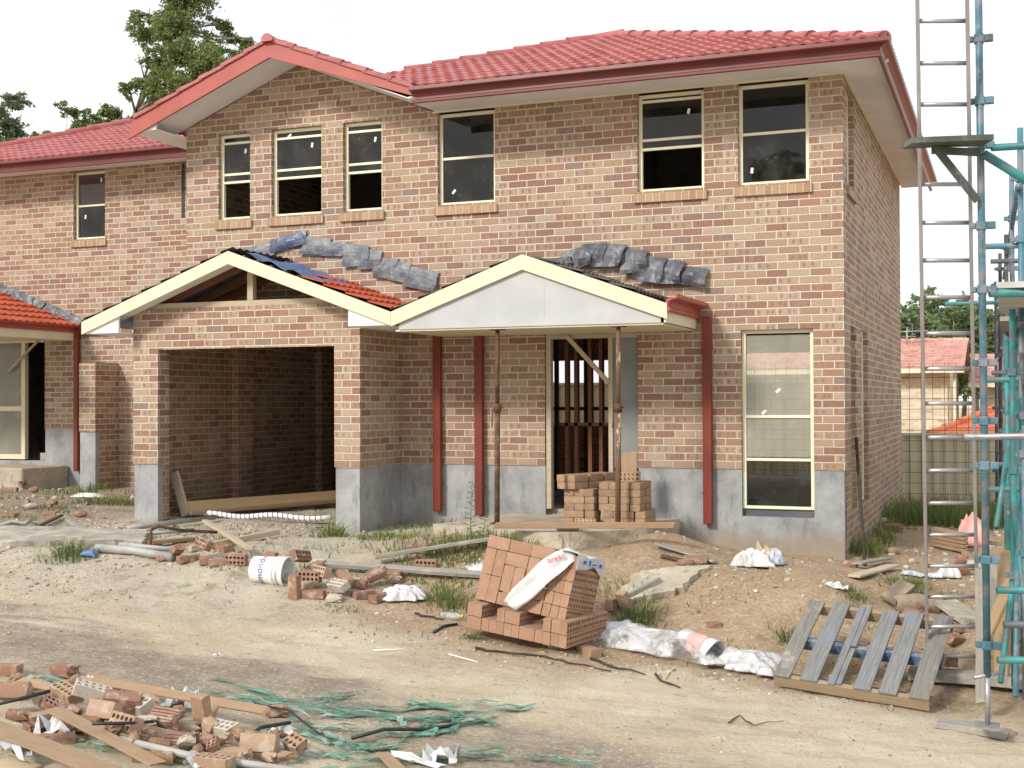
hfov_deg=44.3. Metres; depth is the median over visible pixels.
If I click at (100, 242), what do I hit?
window
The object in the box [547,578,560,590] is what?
brick
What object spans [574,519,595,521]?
brick
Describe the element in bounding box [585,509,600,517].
brick
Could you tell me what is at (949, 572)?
bag
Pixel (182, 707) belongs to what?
brick
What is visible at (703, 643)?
bucket
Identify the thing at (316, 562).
brick
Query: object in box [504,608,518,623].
brick
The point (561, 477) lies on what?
brick
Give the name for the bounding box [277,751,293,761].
brick
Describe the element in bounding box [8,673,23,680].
brick
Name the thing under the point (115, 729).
brick
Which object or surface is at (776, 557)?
bag
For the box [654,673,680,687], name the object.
stick
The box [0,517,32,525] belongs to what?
bent pipe
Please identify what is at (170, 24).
gum tree
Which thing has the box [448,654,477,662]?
white rod
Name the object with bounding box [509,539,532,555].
brick
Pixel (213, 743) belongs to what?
brick
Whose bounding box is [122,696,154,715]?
brick
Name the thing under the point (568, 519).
brick
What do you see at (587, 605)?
brick
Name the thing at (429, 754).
plastic sheet
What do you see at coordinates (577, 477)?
brick
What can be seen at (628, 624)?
plastic film
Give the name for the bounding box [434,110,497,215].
window
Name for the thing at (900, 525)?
brick
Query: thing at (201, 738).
brick
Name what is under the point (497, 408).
steel prop
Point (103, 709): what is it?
brick
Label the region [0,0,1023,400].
sky
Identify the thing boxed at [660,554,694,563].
timber plank
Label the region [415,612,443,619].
stick
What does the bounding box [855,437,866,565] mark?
garden stake
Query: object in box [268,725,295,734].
scrap
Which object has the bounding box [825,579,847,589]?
scrap
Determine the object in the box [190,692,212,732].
brick
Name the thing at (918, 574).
plastic sheet
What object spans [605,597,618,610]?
brick
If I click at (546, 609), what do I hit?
brick
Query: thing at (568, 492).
brick
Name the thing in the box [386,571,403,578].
brick
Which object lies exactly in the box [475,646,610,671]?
stick
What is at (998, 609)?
timber plank
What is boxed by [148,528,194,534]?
grey pipe
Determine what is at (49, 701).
brick
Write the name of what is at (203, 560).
brick
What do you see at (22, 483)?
brick
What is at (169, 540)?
timber plank
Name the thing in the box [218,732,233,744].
brick
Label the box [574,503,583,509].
brick
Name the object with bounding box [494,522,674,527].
timber batten
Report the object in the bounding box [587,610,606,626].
brick
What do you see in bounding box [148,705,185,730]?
brick
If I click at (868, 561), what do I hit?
timber plank
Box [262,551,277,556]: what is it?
brick
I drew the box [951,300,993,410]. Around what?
bushy tree
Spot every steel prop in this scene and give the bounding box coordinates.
[488,329,505,523]
[609,326,626,521]
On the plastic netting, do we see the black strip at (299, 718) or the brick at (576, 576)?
the black strip at (299, 718)
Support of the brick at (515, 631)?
on the ground
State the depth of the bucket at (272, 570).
12.22 m
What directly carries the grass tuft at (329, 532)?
on the ground
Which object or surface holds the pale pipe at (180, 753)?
on the ground
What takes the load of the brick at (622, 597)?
on the ground
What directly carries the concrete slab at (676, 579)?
on the ground
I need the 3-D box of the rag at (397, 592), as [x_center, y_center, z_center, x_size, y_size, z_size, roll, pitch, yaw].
[-1.033,1.969,11.891,0.463,0.136,0.318,0,-1,6]
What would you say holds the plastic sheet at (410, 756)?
on the ground
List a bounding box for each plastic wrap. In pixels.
[503,547,591,610]
[561,549,604,577]
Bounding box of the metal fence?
[553,380,1003,503]
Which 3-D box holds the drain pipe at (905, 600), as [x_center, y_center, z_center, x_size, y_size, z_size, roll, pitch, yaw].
[3.728,2.024,11.545,0.481,0.188,0.255,0,-1,7]
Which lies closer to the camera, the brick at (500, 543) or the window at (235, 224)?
the brick at (500, 543)
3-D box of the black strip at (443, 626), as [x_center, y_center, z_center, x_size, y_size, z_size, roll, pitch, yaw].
[-0.599,2.173,11.193,0.044,0.057,0.293,-1,-1,44]
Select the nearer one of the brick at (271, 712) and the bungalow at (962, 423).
the brick at (271, 712)
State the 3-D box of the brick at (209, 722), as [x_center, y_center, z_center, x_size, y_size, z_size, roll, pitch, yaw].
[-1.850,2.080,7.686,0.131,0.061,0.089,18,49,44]
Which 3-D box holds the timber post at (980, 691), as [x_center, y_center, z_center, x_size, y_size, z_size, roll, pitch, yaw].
[3.419,1.831,9.143,0.094,0.974,0.050,-1,-4,27]
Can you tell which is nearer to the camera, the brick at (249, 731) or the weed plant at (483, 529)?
the brick at (249, 731)
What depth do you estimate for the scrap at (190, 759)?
7.11 m
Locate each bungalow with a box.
[746,323,969,432]
[926,405,1003,432]
[968,354,1018,406]
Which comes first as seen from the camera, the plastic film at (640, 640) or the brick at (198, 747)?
the brick at (198, 747)
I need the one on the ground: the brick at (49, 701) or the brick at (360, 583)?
the brick at (360, 583)
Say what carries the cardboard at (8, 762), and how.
on the ground
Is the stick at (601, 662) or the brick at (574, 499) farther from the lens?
the brick at (574, 499)
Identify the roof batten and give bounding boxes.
[931,527,964,532]
[931,537,967,544]
[931,539,967,548]
[931,542,967,551]
[932,531,967,540]
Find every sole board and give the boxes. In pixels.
[908,666,974,684]
[935,717,1011,739]
[990,674,1021,689]
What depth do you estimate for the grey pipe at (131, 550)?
13.24 m
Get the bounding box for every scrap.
[183,750,200,767]
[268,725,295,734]
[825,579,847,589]
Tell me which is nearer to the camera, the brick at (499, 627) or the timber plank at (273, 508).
the brick at (499, 627)
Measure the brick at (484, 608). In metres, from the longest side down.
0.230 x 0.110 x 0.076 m
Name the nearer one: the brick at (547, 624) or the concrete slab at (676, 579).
the brick at (547, 624)
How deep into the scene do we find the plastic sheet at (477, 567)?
12.43 m
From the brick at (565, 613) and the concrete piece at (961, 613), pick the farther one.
the concrete piece at (961, 613)
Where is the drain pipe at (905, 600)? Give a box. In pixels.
[891,593,943,613]
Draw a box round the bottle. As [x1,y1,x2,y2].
[440,612,463,619]
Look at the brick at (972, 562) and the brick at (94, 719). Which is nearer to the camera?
the brick at (94, 719)
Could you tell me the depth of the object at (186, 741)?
7.27 m
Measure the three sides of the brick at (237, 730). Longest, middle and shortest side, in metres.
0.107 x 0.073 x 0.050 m
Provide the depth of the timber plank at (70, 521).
15.27 m
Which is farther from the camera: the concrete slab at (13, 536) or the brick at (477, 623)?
the concrete slab at (13, 536)
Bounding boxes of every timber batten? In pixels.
[188,529,279,551]
[202,519,251,549]
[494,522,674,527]
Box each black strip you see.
[0,689,50,704]
[92,720,154,725]
[254,703,334,738]
[254,721,290,730]
[351,722,461,739]
[433,623,457,633]
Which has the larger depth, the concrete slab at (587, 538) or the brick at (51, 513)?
the brick at (51, 513)
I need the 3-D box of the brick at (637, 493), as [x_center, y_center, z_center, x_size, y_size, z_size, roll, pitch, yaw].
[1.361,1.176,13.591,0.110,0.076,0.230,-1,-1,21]
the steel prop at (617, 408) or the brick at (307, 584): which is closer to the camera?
the brick at (307, 584)
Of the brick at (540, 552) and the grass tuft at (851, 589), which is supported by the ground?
the grass tuft at (851, 589)
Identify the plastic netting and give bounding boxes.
[26,674,596,767]
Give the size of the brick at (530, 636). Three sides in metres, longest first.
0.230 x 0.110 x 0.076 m
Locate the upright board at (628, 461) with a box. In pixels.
[621,451,637,481]
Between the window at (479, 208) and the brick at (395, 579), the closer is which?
the brick at (395, 579)
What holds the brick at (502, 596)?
on the brick at (508, 615)
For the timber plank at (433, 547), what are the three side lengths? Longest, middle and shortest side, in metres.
1.249 x 0.104 x 0.035 m
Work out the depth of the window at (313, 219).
16.43 m
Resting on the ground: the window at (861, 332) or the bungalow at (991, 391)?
the bungalow at (991, 391)
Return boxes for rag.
[80,549,98,556]
[383,584,427,600]
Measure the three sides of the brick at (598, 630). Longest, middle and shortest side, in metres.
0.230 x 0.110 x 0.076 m
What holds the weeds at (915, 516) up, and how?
on the ground
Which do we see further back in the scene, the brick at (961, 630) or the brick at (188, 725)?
the brick at (961, 630)
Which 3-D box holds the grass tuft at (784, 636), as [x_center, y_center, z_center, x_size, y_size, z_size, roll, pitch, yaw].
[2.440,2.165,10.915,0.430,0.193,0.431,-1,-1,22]
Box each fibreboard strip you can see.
[0,721,121,767]
[17,677,52,689]
[45,706,165,766]
[90,676,270,714]
[375,752,404,767]
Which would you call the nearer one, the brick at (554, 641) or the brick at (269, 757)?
the brick at (269, 757)
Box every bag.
[766,549,786,564]
[936,563,961,577]
[958,512,989,546]
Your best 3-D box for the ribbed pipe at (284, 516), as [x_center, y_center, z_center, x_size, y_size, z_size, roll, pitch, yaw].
[-3.250,1.681,16.014,2.029,0.123,0.167,0,-1,16]
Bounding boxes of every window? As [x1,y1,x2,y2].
[70,171,106,247]
[215,133,251,229]
[268,126,323,225]
[339,121,384,221]
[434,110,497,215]
[634,90,706,202]
[734,80,811,196]
[742,329,814,509]
[846,94,856,203]
[861,332,863,499]
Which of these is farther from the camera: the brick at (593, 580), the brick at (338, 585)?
the brick at (338, 585)
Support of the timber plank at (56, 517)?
on the ground
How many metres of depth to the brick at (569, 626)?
10.55 m
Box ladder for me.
[915,0,977,657]
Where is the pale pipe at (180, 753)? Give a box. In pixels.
[120,736,299,767]
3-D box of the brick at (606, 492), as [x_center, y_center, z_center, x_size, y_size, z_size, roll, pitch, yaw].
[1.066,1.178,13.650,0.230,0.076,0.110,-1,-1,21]
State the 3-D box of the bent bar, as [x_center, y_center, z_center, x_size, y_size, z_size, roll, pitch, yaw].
[-3.668,1.664,13.852,0.189,0.262,0.978,-1,-1,33]
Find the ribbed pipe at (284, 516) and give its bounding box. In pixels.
[186,510,331,521]
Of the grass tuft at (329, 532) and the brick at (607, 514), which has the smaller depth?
the brick at (607, 514)
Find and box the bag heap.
[730,548,775,567]
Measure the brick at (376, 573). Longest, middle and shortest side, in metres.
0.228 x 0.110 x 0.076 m
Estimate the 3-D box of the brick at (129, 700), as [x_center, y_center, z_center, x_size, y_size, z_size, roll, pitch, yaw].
[-2.426,1.965,7.820,0.230,0.076,0.110,10,18,-12]
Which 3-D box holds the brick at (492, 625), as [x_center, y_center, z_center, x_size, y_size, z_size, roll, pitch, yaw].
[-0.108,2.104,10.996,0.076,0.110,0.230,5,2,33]
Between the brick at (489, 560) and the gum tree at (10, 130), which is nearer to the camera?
the brick at (489, 560)
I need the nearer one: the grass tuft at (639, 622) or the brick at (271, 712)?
the brick at (271, 712)
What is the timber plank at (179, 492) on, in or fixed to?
on the ground
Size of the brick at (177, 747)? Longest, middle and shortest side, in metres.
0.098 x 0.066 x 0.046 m
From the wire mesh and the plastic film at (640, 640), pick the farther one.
the wire mesh
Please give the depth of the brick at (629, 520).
13.52 m
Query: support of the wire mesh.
on the ground
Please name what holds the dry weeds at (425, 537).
on the ground
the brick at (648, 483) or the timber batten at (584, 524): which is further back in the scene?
the brick at (648, 483)
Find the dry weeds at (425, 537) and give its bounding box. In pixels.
[86,494,996,625]
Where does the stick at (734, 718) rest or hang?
on the ground
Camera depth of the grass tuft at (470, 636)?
10.97 m
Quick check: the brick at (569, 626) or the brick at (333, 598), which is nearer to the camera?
the brick at (569, 626)
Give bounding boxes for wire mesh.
[747,362,998,498]
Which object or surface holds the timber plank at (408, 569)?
on the ground
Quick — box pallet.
[773,600,953,710]
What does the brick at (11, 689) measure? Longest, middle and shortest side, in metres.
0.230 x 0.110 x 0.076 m
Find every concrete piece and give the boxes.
[880,579,915,605]
[935,599,974,624]
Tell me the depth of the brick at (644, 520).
13.48 m
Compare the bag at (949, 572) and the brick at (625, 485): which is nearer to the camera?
the bag at (949, 572)
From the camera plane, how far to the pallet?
9.82 m
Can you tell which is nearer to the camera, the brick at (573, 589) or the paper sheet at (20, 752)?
the paper sheet at (20, 752)
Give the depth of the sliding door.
21.17 m
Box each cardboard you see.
[0,757,42,767]
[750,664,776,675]
[756,541,778,551]
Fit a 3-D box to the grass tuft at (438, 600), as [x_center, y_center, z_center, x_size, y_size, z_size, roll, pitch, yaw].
[-0.668,1.987,11.867,0.907,0.326,0.818,-1,-1,22]
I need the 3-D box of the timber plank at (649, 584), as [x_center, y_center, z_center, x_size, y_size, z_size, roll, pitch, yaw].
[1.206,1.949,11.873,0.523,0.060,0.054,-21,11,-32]
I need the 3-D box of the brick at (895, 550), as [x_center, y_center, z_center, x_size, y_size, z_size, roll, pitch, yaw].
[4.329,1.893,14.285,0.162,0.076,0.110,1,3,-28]
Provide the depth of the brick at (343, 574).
12.02 m
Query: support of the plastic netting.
on the ground
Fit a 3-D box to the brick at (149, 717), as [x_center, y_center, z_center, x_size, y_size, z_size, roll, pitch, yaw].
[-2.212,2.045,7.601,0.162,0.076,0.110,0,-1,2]
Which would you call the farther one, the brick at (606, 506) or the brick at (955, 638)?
the brick at (606, 506)
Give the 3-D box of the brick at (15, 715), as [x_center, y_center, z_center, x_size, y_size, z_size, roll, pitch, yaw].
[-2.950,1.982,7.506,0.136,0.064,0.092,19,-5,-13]
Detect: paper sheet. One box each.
[0,739,39,760]
[33,713,73,733]
[160,686,199,707]
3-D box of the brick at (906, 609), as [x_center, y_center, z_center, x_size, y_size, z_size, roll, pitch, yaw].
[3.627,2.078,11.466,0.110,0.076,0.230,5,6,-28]
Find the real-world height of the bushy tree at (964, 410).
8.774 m
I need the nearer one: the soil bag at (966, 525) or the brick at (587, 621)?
the brick at (587, 621)
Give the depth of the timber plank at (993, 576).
10.41 m
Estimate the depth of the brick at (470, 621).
11.03 m
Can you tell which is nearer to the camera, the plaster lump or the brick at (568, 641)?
the brick at (568, 641)
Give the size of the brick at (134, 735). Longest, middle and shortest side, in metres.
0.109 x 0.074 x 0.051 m
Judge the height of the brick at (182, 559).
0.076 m
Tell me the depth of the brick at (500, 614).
10.85 m
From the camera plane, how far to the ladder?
8.97 m
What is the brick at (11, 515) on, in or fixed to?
on the ground
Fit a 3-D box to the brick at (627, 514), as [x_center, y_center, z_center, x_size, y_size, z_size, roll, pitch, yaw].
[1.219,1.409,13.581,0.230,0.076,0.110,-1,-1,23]
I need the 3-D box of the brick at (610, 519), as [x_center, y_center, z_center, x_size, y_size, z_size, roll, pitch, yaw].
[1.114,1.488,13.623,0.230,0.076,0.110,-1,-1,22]
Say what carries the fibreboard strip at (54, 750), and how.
on the paper sheet at (20, 752)
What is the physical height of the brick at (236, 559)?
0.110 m
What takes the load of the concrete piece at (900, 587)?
on the ground
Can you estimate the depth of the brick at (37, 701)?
7.90 m
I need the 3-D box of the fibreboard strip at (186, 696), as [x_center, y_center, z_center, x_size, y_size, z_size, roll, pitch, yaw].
[-2.187,2.025,8.187,1.432,0.019,0.076,2,29,24]
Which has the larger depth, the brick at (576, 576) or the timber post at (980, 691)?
the brick at (576, 576)
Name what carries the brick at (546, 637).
on the ground
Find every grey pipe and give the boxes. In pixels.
[94,544,174,561]
[118,542,171,551]
[126,515,216,528]
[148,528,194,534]
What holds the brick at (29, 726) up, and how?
on the ground
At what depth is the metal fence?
24.81 m
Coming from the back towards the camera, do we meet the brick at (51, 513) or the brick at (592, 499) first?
the brick at (51, 513)
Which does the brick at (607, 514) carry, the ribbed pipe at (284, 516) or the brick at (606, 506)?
the brick at (606, 506)
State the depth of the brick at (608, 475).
14.03 m
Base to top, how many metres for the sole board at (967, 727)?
0.045 m
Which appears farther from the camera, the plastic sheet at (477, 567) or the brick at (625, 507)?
the brick at (625, 507)
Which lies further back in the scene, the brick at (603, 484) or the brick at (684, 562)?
the brick at (603, 484)
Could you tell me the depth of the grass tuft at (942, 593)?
11.61 m
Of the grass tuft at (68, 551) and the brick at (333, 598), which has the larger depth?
the grass tuft at (68, 551)
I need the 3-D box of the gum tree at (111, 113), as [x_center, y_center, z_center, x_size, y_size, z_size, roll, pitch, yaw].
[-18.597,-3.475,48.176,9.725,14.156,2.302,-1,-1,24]
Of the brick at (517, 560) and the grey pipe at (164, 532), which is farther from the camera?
the grey pipe at (164, 532)
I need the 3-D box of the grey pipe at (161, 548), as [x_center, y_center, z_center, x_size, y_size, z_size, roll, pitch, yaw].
[-3.877,1.733,13.351,0.662,0.090,0.054,0,-1,15]
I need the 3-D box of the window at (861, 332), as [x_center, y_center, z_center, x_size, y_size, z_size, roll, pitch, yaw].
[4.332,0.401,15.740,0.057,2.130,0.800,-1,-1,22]
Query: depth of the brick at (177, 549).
13.03 m
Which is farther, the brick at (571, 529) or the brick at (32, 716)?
the brick at (571, 529)
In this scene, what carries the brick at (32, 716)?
on the ground
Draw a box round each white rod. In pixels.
[374,648,404,650]
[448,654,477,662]
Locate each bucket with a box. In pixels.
[248,555,295,585]
[676,628,723,658]
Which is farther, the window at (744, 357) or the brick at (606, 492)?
the window at (744, 357)
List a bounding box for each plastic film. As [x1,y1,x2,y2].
[582,627,725,664]
[597,619,651,638]
[710,647,781,676]
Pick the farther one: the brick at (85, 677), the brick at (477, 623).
the brick at (477, 623)
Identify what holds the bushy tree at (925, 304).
on the ground
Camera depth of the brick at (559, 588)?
10.71 m
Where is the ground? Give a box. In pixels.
[0,401,1023,767]
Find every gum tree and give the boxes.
[0,91,39,141]
[39,100,129,135]
[117,0,256,116]
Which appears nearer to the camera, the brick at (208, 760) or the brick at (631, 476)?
the brick at (208, 760)
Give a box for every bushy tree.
[900,303,962,387]
[901,302,952,329]
[901,311,918,338]
[905,285,990,330]
[905,299,978,397]
[910,305,945,337]
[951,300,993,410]
[957,309,1002,397]
[961,297,993,416]
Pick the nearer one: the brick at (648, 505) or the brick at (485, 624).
the brick at (485, 624)
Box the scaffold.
[902,0,1023,729]
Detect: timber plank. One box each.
[35,514,63,525]
[56,512,84,527]
[148,537,195,544]
[170,471,188,516]
[187,490,335,510]
[188,499,335,514]
[228,503,333,512]
[323,560,485,577]
[374,537,488,558]
[628,577,660,597]
[654,542,717,562]
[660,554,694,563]
[848,564,899,577]
[851,557,892,564]
[981,564,996,640]
[990,569,1010,634]
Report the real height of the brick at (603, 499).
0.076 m
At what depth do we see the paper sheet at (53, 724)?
7.35 m
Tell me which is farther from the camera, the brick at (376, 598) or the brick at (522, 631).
the brick at (376, 598)
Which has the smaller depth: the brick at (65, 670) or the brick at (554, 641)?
the brick at (65, 670)
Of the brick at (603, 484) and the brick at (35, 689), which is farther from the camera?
the brick at (603, 484)
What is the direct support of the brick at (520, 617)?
on the brick at (515, 631)
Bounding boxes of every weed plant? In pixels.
[460,482,477,532]
[477,517,490,544]
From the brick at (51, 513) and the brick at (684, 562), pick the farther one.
the brick at (51, 513)
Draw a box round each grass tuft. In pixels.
[39,535,91,564]
[304,512,357,538]
[407,575,476,615]
[461,630,486,641]
[543,644,557,648]
[598,599,676,630]
[771,625,813,644]
[836,583,873,606]
[850,528,899,558]
[882,570,937,593]
[931,585,964,601]
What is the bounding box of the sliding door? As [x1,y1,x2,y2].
[0,340,44,458]
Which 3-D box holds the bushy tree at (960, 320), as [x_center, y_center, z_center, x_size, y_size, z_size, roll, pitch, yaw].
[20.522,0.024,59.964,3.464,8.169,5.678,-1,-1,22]
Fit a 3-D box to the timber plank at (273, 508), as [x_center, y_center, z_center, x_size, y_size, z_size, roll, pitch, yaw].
[-2.542,1.619,17.741,4.486,0.146,0.050,-1,-30,-41]
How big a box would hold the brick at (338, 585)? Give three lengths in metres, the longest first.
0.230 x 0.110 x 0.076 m
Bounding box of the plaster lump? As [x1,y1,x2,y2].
[70,493,106,497]
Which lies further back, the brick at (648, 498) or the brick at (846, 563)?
the brick at (648, 498)
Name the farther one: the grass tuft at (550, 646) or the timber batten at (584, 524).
the timber batten at (584, 524)
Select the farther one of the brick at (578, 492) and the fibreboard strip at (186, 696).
the brick at (578, 492)
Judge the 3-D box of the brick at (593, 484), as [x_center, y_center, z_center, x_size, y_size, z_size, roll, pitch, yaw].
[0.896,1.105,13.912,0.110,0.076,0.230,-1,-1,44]
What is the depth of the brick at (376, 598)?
11.79 m
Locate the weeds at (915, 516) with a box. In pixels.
[0,481,1003,710]
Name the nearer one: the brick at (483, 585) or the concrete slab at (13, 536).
the brick at (483, 585)
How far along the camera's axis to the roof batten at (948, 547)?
14.67 m
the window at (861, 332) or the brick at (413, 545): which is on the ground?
the brick at (413, 545)
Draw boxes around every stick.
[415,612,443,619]
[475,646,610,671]
[590,657,645,674]
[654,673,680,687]
[728,715,781,725]
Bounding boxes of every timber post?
[975,568,984,703]
[993,548,1010,676]
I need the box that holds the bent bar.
[149,525,217,544]
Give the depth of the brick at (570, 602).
10.68 m
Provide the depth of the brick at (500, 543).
11.13 m
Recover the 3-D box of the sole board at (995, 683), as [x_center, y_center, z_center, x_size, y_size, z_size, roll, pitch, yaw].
[3.874,2.314,9.800,0.421,0.075,0.205,0,0,26]
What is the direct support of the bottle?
on the ground
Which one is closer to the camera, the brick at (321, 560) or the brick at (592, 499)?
the brick at (321, 560)
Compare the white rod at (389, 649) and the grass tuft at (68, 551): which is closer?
the white rod at (389, 649)
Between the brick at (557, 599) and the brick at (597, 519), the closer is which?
the brick at (557, 599)
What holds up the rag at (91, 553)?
on the ground
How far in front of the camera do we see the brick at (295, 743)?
7.48 m
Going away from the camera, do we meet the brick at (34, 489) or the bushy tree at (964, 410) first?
the brick at (34, 489)
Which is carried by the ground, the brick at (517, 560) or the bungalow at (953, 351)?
the bungalow at (953, 351)
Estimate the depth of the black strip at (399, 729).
8.03 m
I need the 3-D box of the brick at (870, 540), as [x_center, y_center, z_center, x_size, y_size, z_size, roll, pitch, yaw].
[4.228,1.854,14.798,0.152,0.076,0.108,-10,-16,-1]
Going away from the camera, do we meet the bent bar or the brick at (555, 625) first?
the brick at (555, 625)
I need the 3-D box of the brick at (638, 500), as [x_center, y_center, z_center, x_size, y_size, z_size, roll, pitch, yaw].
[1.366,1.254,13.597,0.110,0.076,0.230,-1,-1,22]
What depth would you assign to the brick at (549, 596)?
10.74 m
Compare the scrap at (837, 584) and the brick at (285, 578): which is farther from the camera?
the brick at (285, 578)
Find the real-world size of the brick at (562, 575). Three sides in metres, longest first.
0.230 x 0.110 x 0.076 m
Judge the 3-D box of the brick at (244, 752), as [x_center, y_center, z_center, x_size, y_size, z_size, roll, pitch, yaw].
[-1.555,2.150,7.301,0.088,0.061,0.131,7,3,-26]
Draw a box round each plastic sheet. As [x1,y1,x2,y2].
[391,750,444,767]
[422,742,459,763]
[463,558,482,575]
[900,570,937,577]
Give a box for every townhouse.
[0,118,186,489]
[81,29,936,559]
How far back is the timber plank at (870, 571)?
12.27 m
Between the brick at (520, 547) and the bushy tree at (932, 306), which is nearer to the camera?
the brick at (520, 547)
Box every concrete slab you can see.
[0,525,147,547]
[433,513,680,550]
[620,565,709,603]
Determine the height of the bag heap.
0.181 m
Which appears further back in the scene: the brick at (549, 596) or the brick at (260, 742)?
the brick at (549, 596)
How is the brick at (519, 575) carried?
on the brick at (502, 596)
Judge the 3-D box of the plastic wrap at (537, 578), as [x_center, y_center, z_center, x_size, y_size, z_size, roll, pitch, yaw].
[0.405,1.675,10.829,0.895,0.551,0.364,0,-1,-18]
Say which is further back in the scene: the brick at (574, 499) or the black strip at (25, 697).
the brick at (574, 499)
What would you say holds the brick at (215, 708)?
on the ground
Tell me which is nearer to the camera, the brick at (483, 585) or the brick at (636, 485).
the brick at (483, 585)
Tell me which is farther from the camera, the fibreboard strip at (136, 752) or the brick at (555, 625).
the brick at (555, 625)
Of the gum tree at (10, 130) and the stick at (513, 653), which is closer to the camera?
the stick at (513, 653)
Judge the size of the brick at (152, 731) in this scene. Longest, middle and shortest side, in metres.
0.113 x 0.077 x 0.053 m
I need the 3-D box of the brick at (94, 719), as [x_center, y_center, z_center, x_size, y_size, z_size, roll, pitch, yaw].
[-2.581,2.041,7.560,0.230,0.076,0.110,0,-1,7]
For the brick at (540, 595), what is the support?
on the brick at (533, 606)
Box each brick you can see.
[0,513,18,517]
[0,663,23,675]
[0,681,32,700]
[1,487,18,492]
[5,708,27,722]
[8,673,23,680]
[18,480,26,485]
[23,720,45,732]
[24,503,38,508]
[26,710,60,720]
[28,487,38,491]
[31,691,47,706]
[33,679,42,690]
[34,728,76,744]
[40,695,62,709]
[42,511,60,516]
[46,500,58,505]
[49,679,83,704]
[50,662,80,677]
[61,715,104,731]
[65,704,83,714]
[67,673,81,684]
[71,678,112,699]
[74,511,86,516]
[80,674,110,680]
[85,698,122,720]
[99,725,121,736]
[102,689,141,710]
[108,725,121,734]
[109,710,144,734]
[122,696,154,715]
[127,730,139,742]
[132,750,174,765]
[137,715,157,726]
[140,734,150,741]
[141,726,158,736]
[142,692,158,705]
[146,737,169,746]
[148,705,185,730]
[155,555,167,560]
[162,731,199,750]
[168,543,184,556]
[170,745,180,759]
[173,705,185,713]
[176,554,199,563]
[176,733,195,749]
[178,720,200,732]
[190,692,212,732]
[192,743,203,752]
[193,752,235,767]
[194,536,213,551]
[196,733,212,748]
[199,555,209,564]
[201,715,219,733]
[201,718,239,735]
[206,734,220,752]
[208,558,231,566]
[211,704,219,717]
[214,542,232,553]
[214,745,251,759]
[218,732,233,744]
[225,554,247,565]
[231,725,244,741]
[237,746,252,759]
[239,733,279,752]
[245,729,259,732]
[257,752,277,763]
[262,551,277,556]
[265,704,288,716]
[272,730,286,738]
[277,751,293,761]
[282,732,307,757]
[283,573,297,581]
[288,574,300,599]
[290,549,311,562]
[298,571,321,582]
[300,589,325,598]
[301,581,314,589]
[309,559,324,564]
[309,560,323,569]
[312,565,331,578]
[325,594,342,602]
[326,578,350,592]
[336,569,352,585]
[350,589,375,599]
[351,579,369,588]
[366,563,390,582]
[368,592,386,603]
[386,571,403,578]
[387,575,403,583]
[406,543,429,552]
[415,559,438,567]
[467,599,483,615]
[467,615,473,627]
[473,614,494,629]
[474,601,495,617]
[475,573,491,600]
[481,547,497,574]
[481,614,496,631]
[485,575,501,602]
[487,535,510,550]
[489,618,496,632]
[492,550,507,576]
[496,592,509,606]
[496,604,504,613]
[496,621,504,634]
[497,606,510,621]
[499,565,515,591]
[503,623,511,636]
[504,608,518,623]
[505,552,529,568]
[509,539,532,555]
[510,567,526,590]
[511,622,531,638]
[512,610,533,625]
[519,599,543,614]
[519,622,539,639]
[526,557,540,574]
[526,624,542,641]
[531,544,558,558]
[532,588,549,600]
[533,613,545,620]
[534,627,542,643]
[541,603,551,616]
[542,631,551,644]
[543,616,555,631]
[544,590,558,603]
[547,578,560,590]
[549,605,559,617]
[550,633,558,646]
[551,617,571,633]
[552,592,566,605]
[555,579,573,592]
[556,528,578,530]
[557,474,571,481]
[557,482,567,488]
[557,568,570,580]
[557,607,579,618]
[558,632,579,648]
[559,617,580,635]
[560,594,581,609]
[563,510,585,516]
[563,581,584,597]
[564,489,573,495]
[564,496,584,502]
[564,503,573,509]
[564,517,574,521]
[566,568,587,584]
[567,474,587,481]
[567,481,587,488]
[568,556,587,571]
[574,488,586,495]
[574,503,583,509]
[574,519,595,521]
[574,609,589,614]
[574,613,593,630]
[576,644,601,657]
[579,628,592,643]
[580,597,594,611]
[582,585,597,599]
[584,488,598,495]
[584,503,598,510]
[584,516,599,521]
[585,495,598,503]
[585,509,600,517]
[586,573,599,587]
[587,473,603,480]
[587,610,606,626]
[588,480,602,487]
[588,569,598,574]
[593,623,605,639]
[599,481,613,488]
[599,489,614,495]
[599,496,609,502]
[599,503,614,510]
[602,472,614,479]
[603,511,612,517]
[603,518,623,521]
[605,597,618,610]
[609,482,631,489]
[609,496,630,503]
[613,511,635,518]
[615,589,632,610]
[621,471,640,481]
[621,489,630,496]
[621,504,629,510]
[624,518,634,521]
[630,481,645,489]
[630,489,644,496]
[630,503,644,511]
[631,496,645,503]
[635,510,650,518]
[635,517,650,521]
[641,480,650,487]
[645,487,650,495]
[645,501,651,509]
[646,494,651,502]
[647,508,655,516]
[650,516,655,521]
[676,559,694,565]
[684,555,706,563]
[706,621,721,627]
[842,560,857,567]
[866,537,877,545]
[884,523,902,530]
[885,547,901,553]
[900,607,923,613]
[914,601,924,611]
[943,658,957,666]
[947,632,965,644]
[954,623,969,632]
[955,555,969,563]
[958,563,970,574]
[966,560,980,568]
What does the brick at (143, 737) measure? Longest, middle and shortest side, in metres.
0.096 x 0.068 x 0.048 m
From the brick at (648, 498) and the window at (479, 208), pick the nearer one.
the brick at (648, 498)
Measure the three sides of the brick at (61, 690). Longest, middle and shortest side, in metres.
0.230 x 0.110 x 0.076 m
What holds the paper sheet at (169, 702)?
on the ground

